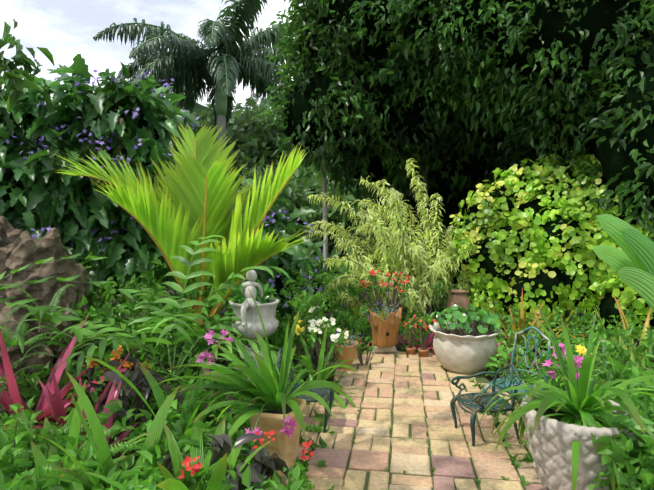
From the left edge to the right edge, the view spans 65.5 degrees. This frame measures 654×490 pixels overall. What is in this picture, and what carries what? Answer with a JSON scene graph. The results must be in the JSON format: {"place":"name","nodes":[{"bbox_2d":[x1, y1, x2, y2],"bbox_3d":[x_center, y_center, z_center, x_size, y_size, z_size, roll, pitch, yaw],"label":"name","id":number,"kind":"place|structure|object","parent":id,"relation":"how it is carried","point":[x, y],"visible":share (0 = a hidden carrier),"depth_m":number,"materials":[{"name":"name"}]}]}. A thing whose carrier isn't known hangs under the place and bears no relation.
{"place":"outdoors","nodes":[
{"label":"outdoors","id":0,"kind":"place"},
{"bbox_2d":[0,19,54,113],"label":"tree foliage","id":1,"kind":"object","parent":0,"point":[12,77],"visible":1,"depth_m":4.43,"materials":[{"name":"green plant"}]},
{"bbox_2d":[0,0,302,116],"label":"sky","id":2,"kind":"structure","parent":0,"point":[67,28],"materials":[{"name":"white"}]},
{"bbox_2d":[93,0,293,150],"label":"royal palm","id":3,"kind":"object","parent":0,"point":[197,72],"depth_m":22.11,"materials":[{"name":"green plant"}]},
{"bbox_2d":[94,0,279,109],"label":"royal palm rachis","id":4,"kind":"object","parent":3,"relation":"on","point":[194,45],"visible":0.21,"depth_m":21.68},
{"bbox_2d":[215,14,226,115],"bbox_3d":[-4.948,-8.538,23.650,0.575,5.000,0.575,0,3,1],"label":"palm trunk","id":5,"kind":"object","parent":3,"relation":"on","point":[220,103],"visible":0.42,"depth_m":23.52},
{"bbox_2d":[139,109,459,314],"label":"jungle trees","id":6,"kind":"object","parent":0,"point":[259,147],"depth_m":14.64,"materials":[{"name":"green plant"}]},
{"bbox_2d":[0,283,653,477],"bbox_3d":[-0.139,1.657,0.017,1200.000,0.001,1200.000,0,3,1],"label":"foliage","id":7,"kind":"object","parent":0,"point":[180,398],"depth_m":5.81,"materials":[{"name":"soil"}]},
{"bbox_2d":[0,216,90,390],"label":"coral stone","id":8,"kind":"object","parent":7,"relation":"on","point":[19,248],"visible":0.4,"depth_m":4.91,"materials":[{"name":"brown stone"}]},
{"bbox_2d":[0,235,295,387],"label":"bamboo palm","id":9,"kind":"object","parent":7,"relation":"on","point":[78,331],"depth_m":4.37,"materials":[{"name":"green plant"}]},
{"bbox_2d":[0,54,323,339],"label":"solanum tree","id":10,"kind":"object","parent":7,"relation":"on","point":[47,196],"depth_m":6.74,"materials":[{"name":"green plant"}]},
{"bbox_2d":[53,83,282,164],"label":"trees","id":11,"kind":"object","parent":7,"relation":"on","point":[241,125],"depth_m":29.01,"materials":[{"name":"green plant"}]},
{"bbox_3d":[-6.523,-8.803,39.777,8.138,5.639,7.718,0,3,1],"label":"palm frond midrib","id":12,"kind":"object","parent":11,"relation":"on","visible":0},
{"bbox_2d":[210,93,259,116],"bbox_3d":[-6.163,-8.781,40.035,7.963,5.722,7.519,-2,3,-28],"label":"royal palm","id":13,"kind":"object","parent":12,"relation":"on","point":[245,105],"visible":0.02,"depth_m":38.08,"materials":[{"name":"green plant"}]},
{"bbox_3d":[-1.984,-9.155,35.905,6.926,4.513,6.946,0,3,1],"label":"palm frond midrib","id":14,"kind":"object","parent":11,"relation":"on","visible":0},
{"bbox_2d":[256,86,283,117],"bbox_3d":[-1.924,-9.131,35.412,6.795,4.650,6.959,-1,3,-15],"label":"foliage","id":15,"kind":"object","parent":14,"relation":"attached to","point":[269,108],"visible":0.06,"depth_m":35.57,"materials":[{"name":"green plant"}]},
{"bbox_2d":[53,122,307,358],"bbox_3d":[-1.605,-0.047,5.792,2.948,2.800,1.781,0,3,1],"label":"palm plant","id":16,"kind":"object","parent":7,"relation":"on","point":[171,219],"depth_m":5.66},
{"bbox_2d":[85,354,324,489],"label":"dark foliage","id":17,"kind":"object","parent":7,"relation":"on","point":[265,464],"visible":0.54,"depth_m":2.94,"materials":[{"name":"black plant"}]},
{"bbox_2d":[83,345,148,373],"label":"orange flowers","id":18,"kind":"object","parent":17,"relation":"on","point":[126,365],"visible":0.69,"depth_m":3.94,"materials":[{"name":"orange plant"}]},
{"bbox_2d":[229,270,278,380],"bbox_3d":[-0.726,0.811,5.049,0.500,1.164,0.576,0,3,1],"label":"urn with cherub","id":19,"kind":"object","parent":7,"relation":"on","point":[246,312],"visible":0.67,"depth_m":4.88},
{"bbox_2d":[231,278,276,303],"bbox_3d":[-0.729,0.494,5.083,0.456,0.346,0.464,0,3,1],"label":"potted plant","id":20,"kind":"object","parent":19,"relation":"in","point":[268,292],"visible":0.58,"depth_m":5.06,"materials":[{"name":"green plant"}]},
{"bbox_2d":[0,314,539,469],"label":"purple bromeliads","id":21,"kind":"object","parent":7,"relation":"on","point":[49,404],"visible":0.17,"depth_m":4.02,"materials":[{"name":"plant"}]},
{"bbox_2d":[0,284,648,484],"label":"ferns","id":22,"kind":"object","parent":7,"relation":"on","point":[15,337],"depth_m":4.35,"materials":[{"name":"plant"}]},
{"bbox_2d":[322,160,327,270],"bbox_3d":[-0.069,-1.153,10.981,0.136,4.468,0.308,-1,3,-16],"label":"pale tree trunk","id":23,"kind":"object","parent":7,"relation":"on","point":[325,244],"visible":0.33,"depth_m":10.87,"materials":[{"name":"grey plant"}]},
{"bbox_2d":[0,241,653,489],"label":"groundcover foliage","id":24,"kind":"object","parent":7,"relation":"on","point":[637,467],"visible":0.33,"depth_m":4.14,"materials":[{"name":"green plant"}]},
{"bbox_2d":[9,284,653,489],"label":"spiky-leaved plants","id":25,"kind":"object","parent":7,"relation":"on","point":[265,388],"visible":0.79,"depth_m":3.03,"materials":[{"name":"green plant"}]},
{"bbox_2d":[305,158,475,329],"bbox_3d":[1.120,-0.060,7.988,3.105,2.614,2.331,-1,3,-19],"label":"variegated shrub","id":26,"kind":"object","parent":7,"relation":"on","point":[415,252],"depth_m":7.62,"materials":[{"name":"green plant"}]},
{"bbox_2d":[195,329,590,440],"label":"pink flowers","id":27,"kind":"object","parent":7,"relation":"on","point":[291,424],"visible":0.54,"depth_m":3.45,"materials":[{"name":"pink plant"}]},
{"bbox_2d":[279,353,548,489],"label":"patio joints","id":28,"kind":"object","parent":7,"relation":"on","point":[481,379],"depth_m":3.86,"materials":[{"name":"green plant"}]},
{"bbox_2d":[265,351,546,489],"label":"patio bricks","id":29,"kind":"object","parent":28,"relation":"on","point":[412,458],"visible":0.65,"depth_m":3.75,"materials":[{"name":"beige brick"}]},
{"bbox_2d":[250,397,305,476],"bbox_3d":[-0.327,1.259,3.313,0.336,0.450,0.336,1,3,22],"label":"plant pot","id":30,"kind":"object","parent":29,"relation":"on","point":[283,446],"visible":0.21,"depth_m":3.18,"materials":[{"name":"brown ceramic"}]},
{"bbox_2d":[277,348,333,432],"bbox_3d":[-0.171,1.135,3.998,0.420,0.643,0.396,0,3,6],"label":"chair","id":31,"kind":"object","parent":29,"relation":"on","point":[329,394],"visible":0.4,"depth_m":3.96,"materials":[{"name":"paint"}]},
{"bbox_2d":[313,365,335,381],"bbox_3d":[-0.029,1.295,4.916,0.236,0.210,0.236,0,3,1],"label":"black plastic pot","id":32,"kind":"object","parent":29,"relation":"on","point":[331,378],"visible":0.12,"depth_m":4.85,"materials":[{"name":"black plastic"}]},
{"bbox_2d":[335,340,357,371],"bbox_3d":[0.200,1.208,5.455,0.272,0.327,0.272,0,3,1],"label":"flower pot","id":33,"kind":"object","parent":29,"relation":"on","point":[348,352],"visible":0.52,"depth_m":5.36,"materials":[{"name":"ceramic"}]},
{"bbox_2d":[371,343,398,354],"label":"stone blocks under stump","id":34,"kind":"structure","parent":29,"relation":"on","point":[387,350],"depth_m":6.04,"materials":[{"name":"beige stone"}]},
{"bbox_2d":[367,306,401,347],"bbox_3d":[0.698,0.977,6.116,0.420,0.441,0.404,0,3,1],"label":"plant pot","id":35,"kind":"object","parent":34,"relation":"on","point":[380,338],"visible":0.94,"depth_m":6.00,"materials":[{"name":"brown wood"}]},
{"bbox_2d":[206,334,578,430],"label":"flower stems","id":36,"kind":"object","parent":29,"relation":"on","point":[281,404],"visible":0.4,"depth_m":3.45,"materials":[{"name":"plant"}]},
{"bbox_2d":[294,272,492,369],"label":"potted plants","id":37,"kind":"object","parent":29,"relation":"on","point":[473,326],"depth_m":5.56,"materials":[{"name":"plant"}]},
{"bbox_2d":[308,306,348,341],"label":"cream flowers","id":38,"kind":"object","parent":37,"relation":"on","point":[318,322],"visible":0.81,"depth_m":4.82,"materials":[{"name":"white plant"}]},
{"bbox_2d":[294,295,591,355],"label":"yellow flowers","id":39,"kind":"object","parent":37,"relation":"on","point":[580,348],"visible":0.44,"depth_m":4.33,"materials":[{"name":"yellow plant"}]},
{"bbox_2d":[435,304,501,333],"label":"water plant leaves","id":40,"kind":"object","parent":37,"relation":"on","point":[491,320],"visible":0.98,"depth_m":5.32,"materials":[{"name":"green plant"}]},
{"bbox_2d":[405,345,435,356],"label":"flower pots","id":41,"kind":"object","parent":29,"relation":"on","point":[411,351],"visible":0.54,"depth_m":6.01,"materials":[{"name":"orange ceramic"}]},
{"bbox_2d":[429,322,501,373],"bbox_3d":[1.475,1.127,5.471,0.762,0.489,0.762,0,3,1],"label":"plant pot","id":42,"kind":"object","parent":29,"relation":"on","point":[467,354],"visible":0.79,"depth_m":5.21,"materials":[{"name":"ceramic"}]},
{"bbox_2d":[450,364,521,446],"bbox_3d":[1.189,1.180,3.787,0.420,0.576,0.418,0,3,-8],"label":"chair","id":43,"kind":"object","parent":29,"relation":"on","point":[482,402],"visible":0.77,"depth_m":3.76,"materials":[{"name":"paint"}]},
{"bbox_2d":[482,327,550,415],"bbox_3d":[1.559,1.068,4.140,0.430,0.762,0.406,-2,4,-36],"label":"chair","id":44,"kind":"object","parent":29,"relation":"on","point":[489,385],"visible":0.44,"depth_m":4.20,"materials":[{"name":"paint"}]},
{"bbox_2d":[520,391,641,489],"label":"plant pot","id":45,"kind":"object","parent":28,"relation":"on","point":[550,443],"visible":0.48,"depth_m":2.90,"materials":[{"name":"stone"}]},
{"bbox_2d":[391,132,467,260],"bbox_3d":[2.118,-1.306,10.959,1.644,4.774,0.906,0,3,1],"label":"tree trunk","id":46,"kind":"object","parent":7,"relation":"on","point":[424,174],"visible":0.29,"depth_m":11.25,"materials":[{"name":"brown plant"}]},
{"bbox_2d":[445,289,470,318],"bbox_3d":[1.933,0.967,7.476,0.389,0.598,0.389,0,3,1],"label":"brown jar","id":47,"kind":"object","parent":7,"relation":"on","point":[457,296],"visible":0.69,"depth_m":7.36,"materials":[{"name":"brown ceramic"}]},
{"bbox_2d":[339,287,653,362],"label":"plants","id":48,"kind":"object","parent":7,"relation":"on","point":[522,313],"visible":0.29,"depth_m":6.18,"materials":[{"name":"plant"}]},
{"bbox_2d":[433,299,653,368],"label":"plants","id":49,"kind":"object","parent":7,"relation":"on","point":[620,340],"visible":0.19,"depth_m":6.55,"materials":[{"name":"plant"}]},
{"bbox_2d":[446,143,653,339],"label":"lime shrub","id":50,"kind":"object","parent":7,"relation":"on","point":[539,247],"depth_m":7.42,"materials":[{"name":"green plant"}]},
{"bbox_2d":[592,214,653,310],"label":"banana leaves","id":51,"kind":"object","parent":7,"relation":"on","point":[632,263],"visible":1,"depth_m":4.42,"materials":[{"name":"green plant"}]},
{"bbox_2d":[261,318,616,426],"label":"soil","id":52,"kind":"structure","parent":0,"point":[546,412],"depth_m":3.24,"materials":[{"name":"brown soil"}]},
{"bbox_2d":[179,269,437,483],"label":"red flowers","id":53,"kind":"object","parent":52,"relation":"on","point":[193,468],"visible":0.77,"depth_m":2.85,"materials":[{"name":"red plant"}]},
{"bbox_2d":[329,301,403,349],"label":"potted plant leaves","id":54,"kind":"object","parent":52,"relation":"on","point":[370,321],"visible":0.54,"depth_m":5.96,"materials":[{"name":"plant"}]},
{"bbox_2d":[260,0,653,283],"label":"tree","id":55,"kind":"object","parent":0,"point":[470,89],"depth_m":8.71,"materials":[{"name":"green plant"}]}
]}

